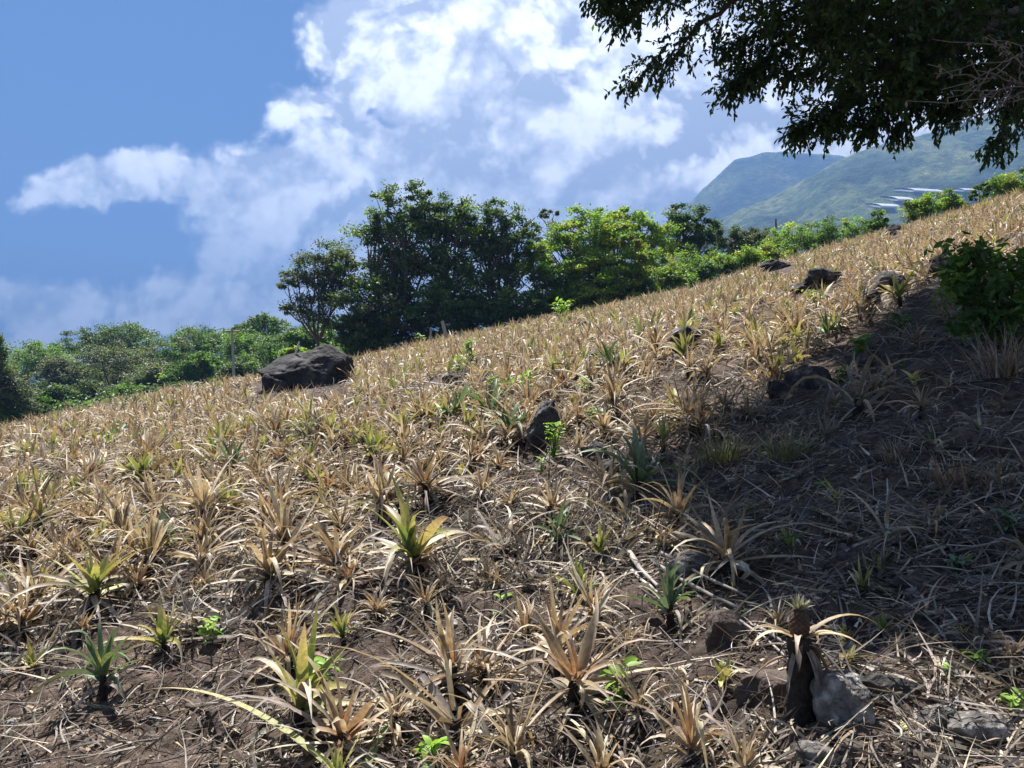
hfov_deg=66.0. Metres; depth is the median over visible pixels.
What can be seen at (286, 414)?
pineapple plant
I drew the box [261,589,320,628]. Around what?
pineapple plant
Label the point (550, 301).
bush
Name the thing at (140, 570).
pineapple plant
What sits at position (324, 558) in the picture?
pineapple plant
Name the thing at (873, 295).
rock
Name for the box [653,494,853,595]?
pineapple plant
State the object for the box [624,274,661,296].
bush
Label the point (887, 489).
stick
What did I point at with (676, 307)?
pineapple rows
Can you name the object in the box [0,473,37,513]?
pineapple plant
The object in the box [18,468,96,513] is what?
pineapple plant
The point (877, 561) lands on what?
grass tuft
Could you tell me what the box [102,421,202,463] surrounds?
pineapple plant
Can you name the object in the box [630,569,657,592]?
dry cane
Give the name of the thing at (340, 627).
pineapple plant
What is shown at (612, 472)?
pineapple plant
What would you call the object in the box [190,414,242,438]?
pineapple plant
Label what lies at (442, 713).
pineapple plant
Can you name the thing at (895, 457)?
grass tuft
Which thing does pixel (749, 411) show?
pineapple plant
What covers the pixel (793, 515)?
rock
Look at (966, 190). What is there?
greenhouse
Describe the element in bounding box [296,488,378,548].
pineapple plant
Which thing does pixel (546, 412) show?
rock
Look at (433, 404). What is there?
pineapple plant
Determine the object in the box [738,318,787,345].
pineapple plant
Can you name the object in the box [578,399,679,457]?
pineapple plant
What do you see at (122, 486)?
pineapple plant
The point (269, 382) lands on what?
rock
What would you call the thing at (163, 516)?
pineapple plant
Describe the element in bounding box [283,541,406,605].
pineapple plant
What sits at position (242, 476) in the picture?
pineapple plant
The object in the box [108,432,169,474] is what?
pineapple plant
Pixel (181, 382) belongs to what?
tree
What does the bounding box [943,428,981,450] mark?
rock
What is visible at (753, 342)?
pineapple plant
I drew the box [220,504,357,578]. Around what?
pineapple plant
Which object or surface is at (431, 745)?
weed
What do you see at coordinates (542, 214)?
tree
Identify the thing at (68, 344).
tree
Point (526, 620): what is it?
pineapple plant
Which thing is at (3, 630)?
pineapple plant
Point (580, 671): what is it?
pineapple plant
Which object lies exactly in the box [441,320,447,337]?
fence post
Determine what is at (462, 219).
tree
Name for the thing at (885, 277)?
rock
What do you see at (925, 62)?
shade tree
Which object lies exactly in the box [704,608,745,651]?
rock
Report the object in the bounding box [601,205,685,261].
tree
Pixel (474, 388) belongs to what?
pineapple plant
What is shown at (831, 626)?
rock
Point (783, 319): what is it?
pineapple plant
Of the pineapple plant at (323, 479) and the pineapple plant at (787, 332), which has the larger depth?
the pineapple plant at (787, 332)
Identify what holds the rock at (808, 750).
on the ground
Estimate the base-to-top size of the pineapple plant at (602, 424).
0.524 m
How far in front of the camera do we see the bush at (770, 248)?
44.01 m
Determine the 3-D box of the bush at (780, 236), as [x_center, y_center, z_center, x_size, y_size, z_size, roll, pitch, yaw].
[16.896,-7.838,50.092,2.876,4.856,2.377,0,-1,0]
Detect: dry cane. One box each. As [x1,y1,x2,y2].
[626,549,658,587]
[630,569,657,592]
[650,558,740,609]
[661,552,748,597]
[695,594,721,608]
[722,607,785,642]
[739,619,787,658]
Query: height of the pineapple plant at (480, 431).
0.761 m
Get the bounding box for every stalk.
[504,584,507,635]
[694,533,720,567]
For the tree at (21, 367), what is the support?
on the ground
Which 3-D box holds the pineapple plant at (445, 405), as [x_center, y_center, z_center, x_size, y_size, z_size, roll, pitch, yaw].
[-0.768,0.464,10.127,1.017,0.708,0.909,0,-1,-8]
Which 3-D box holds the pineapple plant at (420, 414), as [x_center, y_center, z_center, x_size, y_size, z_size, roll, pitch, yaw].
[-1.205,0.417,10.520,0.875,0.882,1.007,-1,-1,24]
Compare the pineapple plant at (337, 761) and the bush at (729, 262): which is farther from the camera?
the bush at (729, 262)
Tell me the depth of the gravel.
3.37 m
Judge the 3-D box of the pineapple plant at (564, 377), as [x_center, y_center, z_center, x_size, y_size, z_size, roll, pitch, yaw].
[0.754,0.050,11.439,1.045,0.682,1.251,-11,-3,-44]
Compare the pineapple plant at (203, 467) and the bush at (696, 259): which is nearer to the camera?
the pineapple plant at (203, 467)
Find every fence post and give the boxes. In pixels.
[429,327,431,341]
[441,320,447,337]
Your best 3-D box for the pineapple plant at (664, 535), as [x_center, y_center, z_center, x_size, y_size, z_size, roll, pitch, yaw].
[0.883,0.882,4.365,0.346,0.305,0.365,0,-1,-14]
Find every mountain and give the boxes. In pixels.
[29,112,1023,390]
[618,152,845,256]
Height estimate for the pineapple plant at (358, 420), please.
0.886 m
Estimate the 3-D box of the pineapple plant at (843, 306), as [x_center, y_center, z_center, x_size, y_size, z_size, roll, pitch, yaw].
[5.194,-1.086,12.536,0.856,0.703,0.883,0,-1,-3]
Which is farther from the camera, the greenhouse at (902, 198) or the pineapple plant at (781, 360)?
the greenhouse at (902, 198)
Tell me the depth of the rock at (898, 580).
3.31 m
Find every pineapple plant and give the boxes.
[0,467,52,501]
[0,469,18,513]
[0,471,94,533]
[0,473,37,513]
[0,474,67,518]
[0,485,59,538]
[0,488,102,541]
[0,492,29,570]
[0,494,68,560]
[0,504,47,560]
[0,508,70,564]
[0,537,160,649]
[0,546,76,598]
[0,552,86,637]
[0,568,106,660]
[0,589,52,640]
[11,472,83,501]
[13,638,64,674]
[16,516,92,574]
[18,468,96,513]
[19,615,159,715]
[32,509,94,568]
[32,520,111,570]
[34,464,74,502]
[40,434,104,474]
[45,493,87,527]
[47,486,99,523]
[47,492,101,531]
[50,444,119,486]
[51,523,168,605]
[53,468,153,523]
[54,488,86,532]
[54,599,116,646]
[55,483,130,508]
[55,493,123,538]
[57,492,115,540]
[68,497,182,561]
[74,511,188,570]
[76,485,180,543]
[81,493,137,545]
[82,443,142,481]
[88,480,142,517]
[93,501,194,578]
[96,501,192,594]
[99,461,185,507]
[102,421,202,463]
[102,446,177,496]
[102,544,181,597]
[103,595,219,665]
[107,427,184,480]
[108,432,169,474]
[109,450,176,487]
[109,480,132,509]
[114,479,192,522]
[115,517,201,570]
[118,389,147,410]
[124,443,186,496]
[133,461,174,492]
[135,429,180,455]
[135,484,186,512]
[137,458,258,531]
[142,453,192,488]
[144,481,221,524]
[148,441,174,468]
[149,502,257,593]
[150,424,205,456]
[150,436,206,473]
[150,442,191,471]
[153,451,209,473]
[156,487,247,549]
[158,394,185,412]
[159,425,249,460]
[159,451,196,483]
[167,450,202,493]
[167,499,262,559]
[172,459,211,478]
[174,554,232,600]
[175,453,252,509]
[175,466,242,501]
[178,451,241,499]
[179,474,249,530]
[182,426,246,472]
[188,468,250,521]
[189,437,271,474]
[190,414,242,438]
[191,409,249,452]
[193,438,257,479]
[194,440,257,474]
[195,497,355,615]
[200,471,345,590]
[201,465,314,536]
[202,598,361,748]
[204,635,421,767]
[205,439,279,485]
[209,459,262,499]
[212,501,313,561]
[215,445,303,485]
[217,450,306,500]
[217,467,261,491]
[218,465,328,526]
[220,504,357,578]
[222,420,271,454]
[222,593,348,693]
[227,461,341,520]
[236,476,305,524]
[237,397,296,446]
[240,432,307,466]
[244,503,386,597]
[246,406,296,423]
[251,438,300,466]
[256,404,301,433]
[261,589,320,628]
[262,417,301,454]
[271,411,322,450]
[272,413,323,450]
[275,448,329,477]
[277,453,322,479]
[280,407,316,441]
[281,449,342,491]
[282,388,345,436]
[283,440,339,497]
[283,459,342,494]
[283,469,377,535]
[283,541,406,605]
[285,410,340,453]
[287,407,368,463]
[288,463,360,506]
[291,393,350,432]
[291,402,335,436]
[295,406,366,444]
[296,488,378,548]
[301,465,338,493]
[303,446,392,505]
[307,407,368,453]
[307,599,378,652]
[309,731,377,767]
[315,387,358,426]
[315,398,390,440]
[320,450,423,530]
[323,443,414,484]
[325,644,554,766]
[326,463,383,501]
[326,470,373,516]
[338,420,400,471]
[338,673,439,755]
[340,425,415,461]
[343,517,465,586]
[344,460,441,518]
[344,483,374,520]
[350,583,417,621]
[352,436,413,470]
[352,469,491,605]
[354,593,519,724]
[360,403,413,428]
[361,409,418,442]
[363,419,427,478]
[366,645,427,673]
[372,436,506,521]
[373,415,440,452]
[374,404,440,443]
[381,386,441,426]
[388,378,437,405]
[390,387,440,428]
[392,465,435,490]
[395,388,448,429]
[395,424,448,468]
[397,567,469,628]
[399,387,452,430]
[402,436,464,471]
[404,707,538,767]
[411,448,442,471]
[411,612,527,710]
[417,392,473,430]
[417,409,459,453]
[418,381,475,429]
[421,418,516,473]
[424,413,462,434]
[424,656,562,767]
[426,505,556,578]
[431,404,530,451]
[432,430,499,473]
[436,360,492,394]
[437,383,471,408]
[440,371,500,405]
[440,398,479,445]
[441,374,515,426]
[443,398,504,434]
[446,460,534,508]
[448,572,689,755]
[457,551,524,595]
[460,353,497,385]
[461,358,493,384]
[461,378,512,424]
[467,403,528,440]
[467,438,521,477]
[468,364,544,398]
[468,387,527,446]
[475,400,537,453]
[478,387,538,441]
[478,478,549,517]
[480,590,569,646]
[481,352,523,382]
[481,559,636,701]
[487,369,565,410]
[494,464,595,531]
[496,382,563,416]
[506,410,559,449]
[508,362,552,391]
[521,392,584,430]
[525,494,591,563]
[528,359,585,382]
[531,348,578,385]
[531,393,594,436]
[536,713,644,767]
[542,359,593,394]
[543,415,614,463]
[543,545,607,614]
[544,353,596,379]
[545,695,678,765]
[550,372,652,413]
[551,537,650,640]
[552,427,689,515]
[556,353,615,392]
[558,391,613,432]
[561,405,631,451]
[569,523,630,561]
[575,337,630,378]
[575,352,664,424]
[575,427,713,514]
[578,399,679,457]
[579,353,641,381]
[583,658,698,757]
[590,343,633,377]
[593,613,648,659]
[601,344,641,381]
[608,550,700,648]
[608,657,746,767]
[619,451,723,553]
[621,379,732,432]
[622,395,678,434]
[628,317,681,357]
[634,517,696,558]
[635,492,708,529]
[645,408,699,456]
[650,375,736,437]
[651,325,715,369]
[653,330,715,382]
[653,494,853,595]
[660,373,746,424]
[667,399,745,444]
[668,392,721,419]
[678,342,744,384]
[689,323,733,350]
[691,652,750,694]
[693,378,748,420]
[694,710,781,767]
[714,326,785,371]
[721,391,770,426]
[724,311,813,363]
[726,335,784,371]
[732,336,807,395]
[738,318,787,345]
[742,593,874,731]
[745,593,816,637]
[753,344,800,389]
[756,297,816,333]
[760,295,837,342]
[760,302,813,337]
[764,521,811,552]
[769,310,805,343]
[769,552,821,582]
[772,331,931,428]
[775,318,822,349]
[805,303,877,329]
[811,292,856,325]
[820,639,882,671]
[826,553,896,604]
[829,283,890,325]
[836,623,852,646]
[844,367,894,398]
[866,611,893,639]
[874,267,935,309]
[888,379,948,419]
[913,634,937,652]
[929,603,1023,656]
[956,624,971,632]
[962,630,1023,681]
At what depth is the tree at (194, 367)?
66.67 m
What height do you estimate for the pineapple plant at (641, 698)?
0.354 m
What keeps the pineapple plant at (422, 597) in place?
on the ground
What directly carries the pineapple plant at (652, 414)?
on the ground
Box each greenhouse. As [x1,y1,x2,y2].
[864,203,899,207]
[878,196,913,200]
[893,188,943,192]
[951,188,978,191]
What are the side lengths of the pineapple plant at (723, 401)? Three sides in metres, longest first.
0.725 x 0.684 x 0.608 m
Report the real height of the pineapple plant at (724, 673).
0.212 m
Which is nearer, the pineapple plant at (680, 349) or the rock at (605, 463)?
the rock at (605, 463)
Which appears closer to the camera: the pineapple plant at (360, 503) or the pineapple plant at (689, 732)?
the pineapple plant at (689, 732)
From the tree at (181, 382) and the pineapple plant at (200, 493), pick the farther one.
the tree at (181, 382)
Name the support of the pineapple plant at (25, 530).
on the ground
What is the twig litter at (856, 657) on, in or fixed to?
on the ground
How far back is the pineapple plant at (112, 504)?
7.19 m
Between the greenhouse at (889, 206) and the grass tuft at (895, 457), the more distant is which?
the greenhouse at (889, 206)
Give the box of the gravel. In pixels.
[0,326,1023,767]
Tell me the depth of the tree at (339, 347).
51.38 m
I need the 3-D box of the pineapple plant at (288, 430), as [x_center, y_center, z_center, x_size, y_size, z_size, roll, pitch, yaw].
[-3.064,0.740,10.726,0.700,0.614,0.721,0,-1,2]
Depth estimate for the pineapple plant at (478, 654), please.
3.36 m
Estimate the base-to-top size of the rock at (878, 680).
0.099 m
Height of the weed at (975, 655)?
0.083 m
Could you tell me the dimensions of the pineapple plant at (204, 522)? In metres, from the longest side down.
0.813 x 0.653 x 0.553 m
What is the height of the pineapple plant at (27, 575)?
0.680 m
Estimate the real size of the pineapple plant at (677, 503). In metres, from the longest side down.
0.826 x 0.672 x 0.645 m
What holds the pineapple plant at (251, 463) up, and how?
on the ground
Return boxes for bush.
[351,329,406,356]
[392,318,436,349]
[438,311,482,335]
[470,295,530,327]
[521,297,558,318]
[577,283,631,305]
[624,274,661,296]
[637,247,679,293]
[647,260,700,289]
[663,242,705,285]
[684,259,723,283]
[701,249,748,279]
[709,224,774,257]
[723,244,776,273]
[752,241,789,263]
[759,222,797,259]
[779,220,820,258]
[802,213,844,250]
[832,215,870,242]
[859,208,889,236]
[897,190,950,225]
[924,230,1023,352]
[932,187,970,213]
[977,172,1023,200]
[1006,167,1023,182]
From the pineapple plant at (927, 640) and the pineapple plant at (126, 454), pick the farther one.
the pineapple plant at (126, 454)
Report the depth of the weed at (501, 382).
11.08 m
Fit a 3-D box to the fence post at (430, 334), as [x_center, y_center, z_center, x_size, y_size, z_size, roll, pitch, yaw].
[-3.478,-1.912,33.632,0.107,1.020,0.094,0,-1,0]
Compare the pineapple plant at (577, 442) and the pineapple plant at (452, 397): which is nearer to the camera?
the pineapple plant at (577, 442)
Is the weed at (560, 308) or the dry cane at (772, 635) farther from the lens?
the weed at (560, 308)
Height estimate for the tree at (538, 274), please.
4.944 m
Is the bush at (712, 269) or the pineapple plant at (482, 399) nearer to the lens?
the pineapple plant at (482, 399)
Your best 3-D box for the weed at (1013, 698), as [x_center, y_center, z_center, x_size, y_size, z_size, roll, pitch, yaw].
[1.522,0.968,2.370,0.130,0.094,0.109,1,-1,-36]
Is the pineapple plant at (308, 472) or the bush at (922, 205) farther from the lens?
the bush at (922, 205)
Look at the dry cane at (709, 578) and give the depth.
3.77 m
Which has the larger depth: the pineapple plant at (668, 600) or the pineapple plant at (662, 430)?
the pineapple plant at (662, 430)
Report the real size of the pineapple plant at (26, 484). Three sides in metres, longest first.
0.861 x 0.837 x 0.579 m
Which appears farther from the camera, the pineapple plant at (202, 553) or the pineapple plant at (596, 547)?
the pineapple plant at (202, 553)
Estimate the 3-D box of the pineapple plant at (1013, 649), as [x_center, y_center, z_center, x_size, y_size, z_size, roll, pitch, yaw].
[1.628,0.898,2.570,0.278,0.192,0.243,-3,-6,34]
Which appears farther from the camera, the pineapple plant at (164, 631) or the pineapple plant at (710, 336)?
the pineapple plant at (710, 336)
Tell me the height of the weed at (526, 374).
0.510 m
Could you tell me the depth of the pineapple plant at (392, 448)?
8.39 m
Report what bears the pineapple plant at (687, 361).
on the ground
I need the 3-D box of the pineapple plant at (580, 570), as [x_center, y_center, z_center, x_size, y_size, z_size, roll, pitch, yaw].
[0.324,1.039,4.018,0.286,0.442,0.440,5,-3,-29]
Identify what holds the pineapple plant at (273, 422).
on the ground
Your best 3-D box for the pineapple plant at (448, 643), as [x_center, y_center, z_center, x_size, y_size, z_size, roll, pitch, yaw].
[-0.320,1.216,3.365,0.719,0.735,0.804,0,-1,-11]
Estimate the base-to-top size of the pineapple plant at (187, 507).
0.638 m
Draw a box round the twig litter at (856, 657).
[0,327,1023,767]
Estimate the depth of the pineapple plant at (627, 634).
3.34 m
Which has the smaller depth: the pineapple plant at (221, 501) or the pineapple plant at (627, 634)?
the pineapple plant at (627, 634)
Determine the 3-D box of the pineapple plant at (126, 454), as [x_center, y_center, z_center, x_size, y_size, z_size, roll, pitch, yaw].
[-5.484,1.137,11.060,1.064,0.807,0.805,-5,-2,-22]
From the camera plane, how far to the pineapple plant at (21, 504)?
7.87 m
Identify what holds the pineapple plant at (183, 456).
on the ground
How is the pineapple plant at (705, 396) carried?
on the ground
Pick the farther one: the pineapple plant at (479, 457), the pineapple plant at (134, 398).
the pineapple plant at (134, 398)
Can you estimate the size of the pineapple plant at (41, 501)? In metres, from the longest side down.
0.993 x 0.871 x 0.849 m
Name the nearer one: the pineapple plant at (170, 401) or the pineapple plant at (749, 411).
the pineapple plant at (749, 411)
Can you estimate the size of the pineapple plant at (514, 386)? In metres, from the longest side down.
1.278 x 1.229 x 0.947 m
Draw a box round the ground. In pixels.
[0,204,1023,767]
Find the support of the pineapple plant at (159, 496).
on the ground
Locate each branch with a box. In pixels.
[4,594,208,607]
[42,559,78,646]
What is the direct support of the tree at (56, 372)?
on the ground
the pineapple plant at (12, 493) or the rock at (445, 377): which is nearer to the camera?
the pineapple plant at (12, 493)
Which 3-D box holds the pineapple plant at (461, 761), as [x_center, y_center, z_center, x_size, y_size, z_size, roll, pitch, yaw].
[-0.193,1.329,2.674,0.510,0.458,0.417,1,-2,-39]
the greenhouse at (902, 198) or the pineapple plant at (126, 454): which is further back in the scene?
the greenhouse at (902, 198)
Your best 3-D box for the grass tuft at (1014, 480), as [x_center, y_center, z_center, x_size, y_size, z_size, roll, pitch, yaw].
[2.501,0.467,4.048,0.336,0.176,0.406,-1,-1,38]
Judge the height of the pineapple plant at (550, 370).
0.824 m
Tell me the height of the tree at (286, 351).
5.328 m
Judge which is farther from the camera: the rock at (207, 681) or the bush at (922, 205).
the bush at (922, 205)
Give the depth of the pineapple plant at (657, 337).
13.26 m
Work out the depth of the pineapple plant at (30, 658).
4.42 m
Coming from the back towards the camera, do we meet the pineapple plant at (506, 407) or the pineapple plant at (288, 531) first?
the pineapple plant at (506, 407)
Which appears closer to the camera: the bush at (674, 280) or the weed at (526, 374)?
the weed at (526, 374)
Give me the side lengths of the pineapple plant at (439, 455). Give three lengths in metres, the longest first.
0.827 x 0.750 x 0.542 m
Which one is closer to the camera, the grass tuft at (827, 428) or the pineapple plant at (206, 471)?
the grass tuft at (827, 428)
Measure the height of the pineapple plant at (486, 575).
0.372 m
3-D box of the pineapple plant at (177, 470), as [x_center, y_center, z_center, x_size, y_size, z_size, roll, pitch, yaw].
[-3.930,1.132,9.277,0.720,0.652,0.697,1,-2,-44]
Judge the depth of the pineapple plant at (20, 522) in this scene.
7.14 m
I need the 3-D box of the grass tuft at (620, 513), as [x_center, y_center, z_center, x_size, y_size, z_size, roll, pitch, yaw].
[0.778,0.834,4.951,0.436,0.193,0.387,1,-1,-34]
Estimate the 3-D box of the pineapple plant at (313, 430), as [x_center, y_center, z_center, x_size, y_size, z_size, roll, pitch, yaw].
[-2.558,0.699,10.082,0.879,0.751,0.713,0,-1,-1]
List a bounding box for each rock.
[122,712,141,728]
[185,698,205,711]
[203,678,216,687]
[247,628,265,637]
[257,344,354,389]
[261,373,286,393]
[442,374,463,389]
[524,398,560,457]
[580,442,606,460]
[590,348,615,359]
[599,458,633,473]
[665,551,715,580]
[669,326,702,352]
[695,327,711,336]
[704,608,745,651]
[734,667,786,707]
[739,474,776,493]
[757,259,791,271]
[768,380,789,399]
[784,365,831,389]
[788,282,809,294]
[790,508,812,521]
[795,740,840,767]
[802,267,843,288]
[810,669,875,728]
[824,624,841,638]
[829,436,860,448]
[836,552,856,561]
[850,351,881,368]
[858,673,917,699]
[861,288,880,305]
[873,271,907,294]
[885,224,901,236]
[892,575,928,591]
[916,704,955,733]
[927,254,948,274]
[940,516,967,527]
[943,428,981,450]
[944,709,1011,748]
[961,574,992,587]
[978,534,1017,560]
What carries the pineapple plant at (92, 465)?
on the ground
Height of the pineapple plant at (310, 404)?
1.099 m
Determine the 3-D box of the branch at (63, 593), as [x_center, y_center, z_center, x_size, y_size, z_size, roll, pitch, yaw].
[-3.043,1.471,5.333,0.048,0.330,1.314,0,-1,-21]
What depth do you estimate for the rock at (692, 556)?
3.97 m
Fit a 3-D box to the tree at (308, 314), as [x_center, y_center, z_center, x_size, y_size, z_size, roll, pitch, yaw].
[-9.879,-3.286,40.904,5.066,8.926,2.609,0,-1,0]
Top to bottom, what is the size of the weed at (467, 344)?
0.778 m
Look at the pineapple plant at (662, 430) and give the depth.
6.77 m
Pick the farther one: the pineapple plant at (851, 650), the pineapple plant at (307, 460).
the pineapple plant at (307, 460)
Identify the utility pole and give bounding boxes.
[223,328,240,378]
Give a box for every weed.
[196,615,222,642]
[295,656,342,680]
[414,735,449,767]
[452,355,465,373]
[461,338,479,364]
[486,376,498,388]
[488,374,518,399]
[493,593,513,614]
[511,370,532,397]
[535,456,547,470]
[543,421,565,458]
[550,297,573,315]
[577,377,591,398]
[583,406,602,427]
[599,655,641,712]
[683,270,698,288]
[795,289,818,303]
[833,364,847,382]
[847,333,870,353]
[883,311,912,332]
[923,434,933,449]
[937,662,956,685]
[945,554,975,573]
[962,649,991,668]
[989,508,1023,530]
[996,687,1023,717]
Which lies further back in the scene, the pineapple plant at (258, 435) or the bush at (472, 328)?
the bush at (472, 328)
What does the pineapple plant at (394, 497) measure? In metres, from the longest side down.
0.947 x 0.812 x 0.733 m
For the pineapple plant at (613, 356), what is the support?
on the ground
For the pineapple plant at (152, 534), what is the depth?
5.80 m
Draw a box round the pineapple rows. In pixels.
[0,187,1023,607]
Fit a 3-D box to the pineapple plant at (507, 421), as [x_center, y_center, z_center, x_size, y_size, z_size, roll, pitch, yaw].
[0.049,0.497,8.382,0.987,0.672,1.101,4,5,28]
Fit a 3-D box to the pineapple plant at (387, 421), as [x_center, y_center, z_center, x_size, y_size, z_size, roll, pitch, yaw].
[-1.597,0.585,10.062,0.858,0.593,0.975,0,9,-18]
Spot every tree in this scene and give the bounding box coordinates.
[0,332,42,425]
[0,348,77,394]
[1,394,59,425]
[5,339,87,389]
[26,379,92,406]
[30,355,112,393]
[36,377,130,405]
[52,397,95,413]
[55,326,133,395]
[58,338,177,395]
[59,391,125,416]
[73,319,167,385]
[108,379,163,398]
[117,359,190,392]
[123,333,215,366]
[154,350,227,386]
[156,323,236,362]
[160,380,205,389]
[213,360,260,380]
[214,326,271,365]
[215,345,235,378]
[217,331,293,382]
[224,311,297,365]
[275,235,365,346]
[276,321,348,355]
[277,345,308,356]
[305,331,363,358]
[324,179,461,352]
[393,178,503,340]
[448,196,556,334]
[516,238,582,305]
[529,208,559,294]
[535,202,649,315]
[579,0,1023,172]
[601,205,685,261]
[617,234,649,294]
[660,202,723,268]
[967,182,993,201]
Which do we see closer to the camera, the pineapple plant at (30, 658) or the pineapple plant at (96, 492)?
the pineapple plant at (30, 658)
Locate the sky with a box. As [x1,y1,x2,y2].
[0,0,1022,383]
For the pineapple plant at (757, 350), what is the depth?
10.07 m
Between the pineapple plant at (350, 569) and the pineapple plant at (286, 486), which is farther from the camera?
the pineapple plant at (286, 486)
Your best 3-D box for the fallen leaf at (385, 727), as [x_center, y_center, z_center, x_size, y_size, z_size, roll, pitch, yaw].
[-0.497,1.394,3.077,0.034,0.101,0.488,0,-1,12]
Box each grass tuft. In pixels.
[562,486,617,510]
[615,503,656,526]
[662,455,711,484]
[673,422,774,467]
[725,424,842,461]
[797,403,848,439]
[860,540,916,569]
[864,434,917,464]
[896,444,1012,494]
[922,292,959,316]
[931,315,1023,378]
[970,457,1023,492]
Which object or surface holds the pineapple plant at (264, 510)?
on the ground
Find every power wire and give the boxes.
[0,328,221,377]
[3,328,238,388]
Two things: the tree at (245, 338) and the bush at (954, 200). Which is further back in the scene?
the tree at (245, 338)
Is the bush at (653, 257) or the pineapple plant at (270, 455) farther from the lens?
the bush at (653, 257)
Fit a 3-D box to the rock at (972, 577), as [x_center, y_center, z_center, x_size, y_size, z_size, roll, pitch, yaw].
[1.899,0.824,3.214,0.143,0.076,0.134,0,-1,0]
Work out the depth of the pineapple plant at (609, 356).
11.90 m
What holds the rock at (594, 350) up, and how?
on the ground
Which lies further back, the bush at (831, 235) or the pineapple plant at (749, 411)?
the bush at (831, 235)
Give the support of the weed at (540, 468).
on the ground
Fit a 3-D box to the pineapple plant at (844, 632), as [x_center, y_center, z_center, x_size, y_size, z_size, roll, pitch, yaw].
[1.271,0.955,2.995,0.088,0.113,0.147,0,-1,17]
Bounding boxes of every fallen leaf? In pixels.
[146,687,330,766]
[361,718,393,767]
[898,719,920,748]
[934,656,946,696]
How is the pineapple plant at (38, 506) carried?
on the ground
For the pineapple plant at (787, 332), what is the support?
on the ground
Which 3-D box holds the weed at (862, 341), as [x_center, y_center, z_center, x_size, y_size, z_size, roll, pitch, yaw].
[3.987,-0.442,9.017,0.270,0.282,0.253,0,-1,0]
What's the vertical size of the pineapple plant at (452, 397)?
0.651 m
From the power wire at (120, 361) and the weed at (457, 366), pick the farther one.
the power wire at (120, 361)
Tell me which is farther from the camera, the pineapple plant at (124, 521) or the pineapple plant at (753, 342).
the pineapple plant at (753, 342)
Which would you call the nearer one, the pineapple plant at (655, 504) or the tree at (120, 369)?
the pineapple plant at (655, 504)
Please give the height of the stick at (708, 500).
0.028 m
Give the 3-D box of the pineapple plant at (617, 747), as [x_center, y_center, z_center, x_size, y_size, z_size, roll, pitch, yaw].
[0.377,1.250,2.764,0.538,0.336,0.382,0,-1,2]
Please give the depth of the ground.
3.99 m
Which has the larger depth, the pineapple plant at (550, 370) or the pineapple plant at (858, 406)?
the pineapple plant at (550, 370)
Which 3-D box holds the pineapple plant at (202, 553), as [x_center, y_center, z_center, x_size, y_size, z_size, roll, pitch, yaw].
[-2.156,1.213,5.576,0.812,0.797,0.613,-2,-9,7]
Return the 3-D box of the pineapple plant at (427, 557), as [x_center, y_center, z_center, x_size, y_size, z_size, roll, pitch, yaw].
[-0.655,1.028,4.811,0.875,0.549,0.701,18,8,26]
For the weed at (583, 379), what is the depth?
10.32 m
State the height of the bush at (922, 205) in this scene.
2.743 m
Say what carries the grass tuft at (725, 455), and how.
on the ground
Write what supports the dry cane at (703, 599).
on the ground
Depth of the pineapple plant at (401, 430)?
8.88 m
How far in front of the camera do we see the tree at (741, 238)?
53.77 m
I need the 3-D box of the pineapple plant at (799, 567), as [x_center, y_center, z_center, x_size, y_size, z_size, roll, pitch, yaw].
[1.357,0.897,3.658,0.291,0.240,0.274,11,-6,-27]
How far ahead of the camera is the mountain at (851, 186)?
1253.65 m
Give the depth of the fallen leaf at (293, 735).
3.09 m
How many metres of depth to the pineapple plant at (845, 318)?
11.89 m
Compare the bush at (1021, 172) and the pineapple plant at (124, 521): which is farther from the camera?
the bush at (1021, 172)
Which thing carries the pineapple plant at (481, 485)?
on the ground
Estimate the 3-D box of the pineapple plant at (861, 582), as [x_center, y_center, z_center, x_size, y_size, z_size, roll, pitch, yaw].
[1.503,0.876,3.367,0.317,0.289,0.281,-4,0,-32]
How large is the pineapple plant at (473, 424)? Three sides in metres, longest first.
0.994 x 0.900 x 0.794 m
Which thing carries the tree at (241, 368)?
on the ground
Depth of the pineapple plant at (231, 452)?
9.27 m
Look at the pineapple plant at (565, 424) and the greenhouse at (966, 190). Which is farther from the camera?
the greenhouse at (966, 190)
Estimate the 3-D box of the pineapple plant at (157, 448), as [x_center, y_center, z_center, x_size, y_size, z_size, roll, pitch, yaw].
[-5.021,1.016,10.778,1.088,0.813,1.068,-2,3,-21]
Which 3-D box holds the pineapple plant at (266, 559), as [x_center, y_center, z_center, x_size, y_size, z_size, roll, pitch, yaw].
[-1.391,1.153,4.905,0.879,0.823,0.839,0,-1,21]
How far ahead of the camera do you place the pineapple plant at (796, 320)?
11.53 m
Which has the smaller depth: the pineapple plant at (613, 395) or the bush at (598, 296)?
the pineapple plant at (613, 395)
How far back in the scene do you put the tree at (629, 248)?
40.41 m
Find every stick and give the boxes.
[423,381,477,390]
[682,495,728,503]
[886,478,889,509]
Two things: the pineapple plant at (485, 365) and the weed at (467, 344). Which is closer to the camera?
the pineapple plant at (485, 365)
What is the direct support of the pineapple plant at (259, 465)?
on the ground
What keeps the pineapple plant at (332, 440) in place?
on the ground
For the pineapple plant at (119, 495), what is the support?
on the ground
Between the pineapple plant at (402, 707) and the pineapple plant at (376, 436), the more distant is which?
the pineapple plant at (376, 436)
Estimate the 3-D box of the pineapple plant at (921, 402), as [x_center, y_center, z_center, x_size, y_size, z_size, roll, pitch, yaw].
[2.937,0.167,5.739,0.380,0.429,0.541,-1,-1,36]
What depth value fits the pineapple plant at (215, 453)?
9.66 m
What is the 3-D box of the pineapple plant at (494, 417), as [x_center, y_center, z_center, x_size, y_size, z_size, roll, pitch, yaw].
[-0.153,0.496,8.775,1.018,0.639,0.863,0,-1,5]

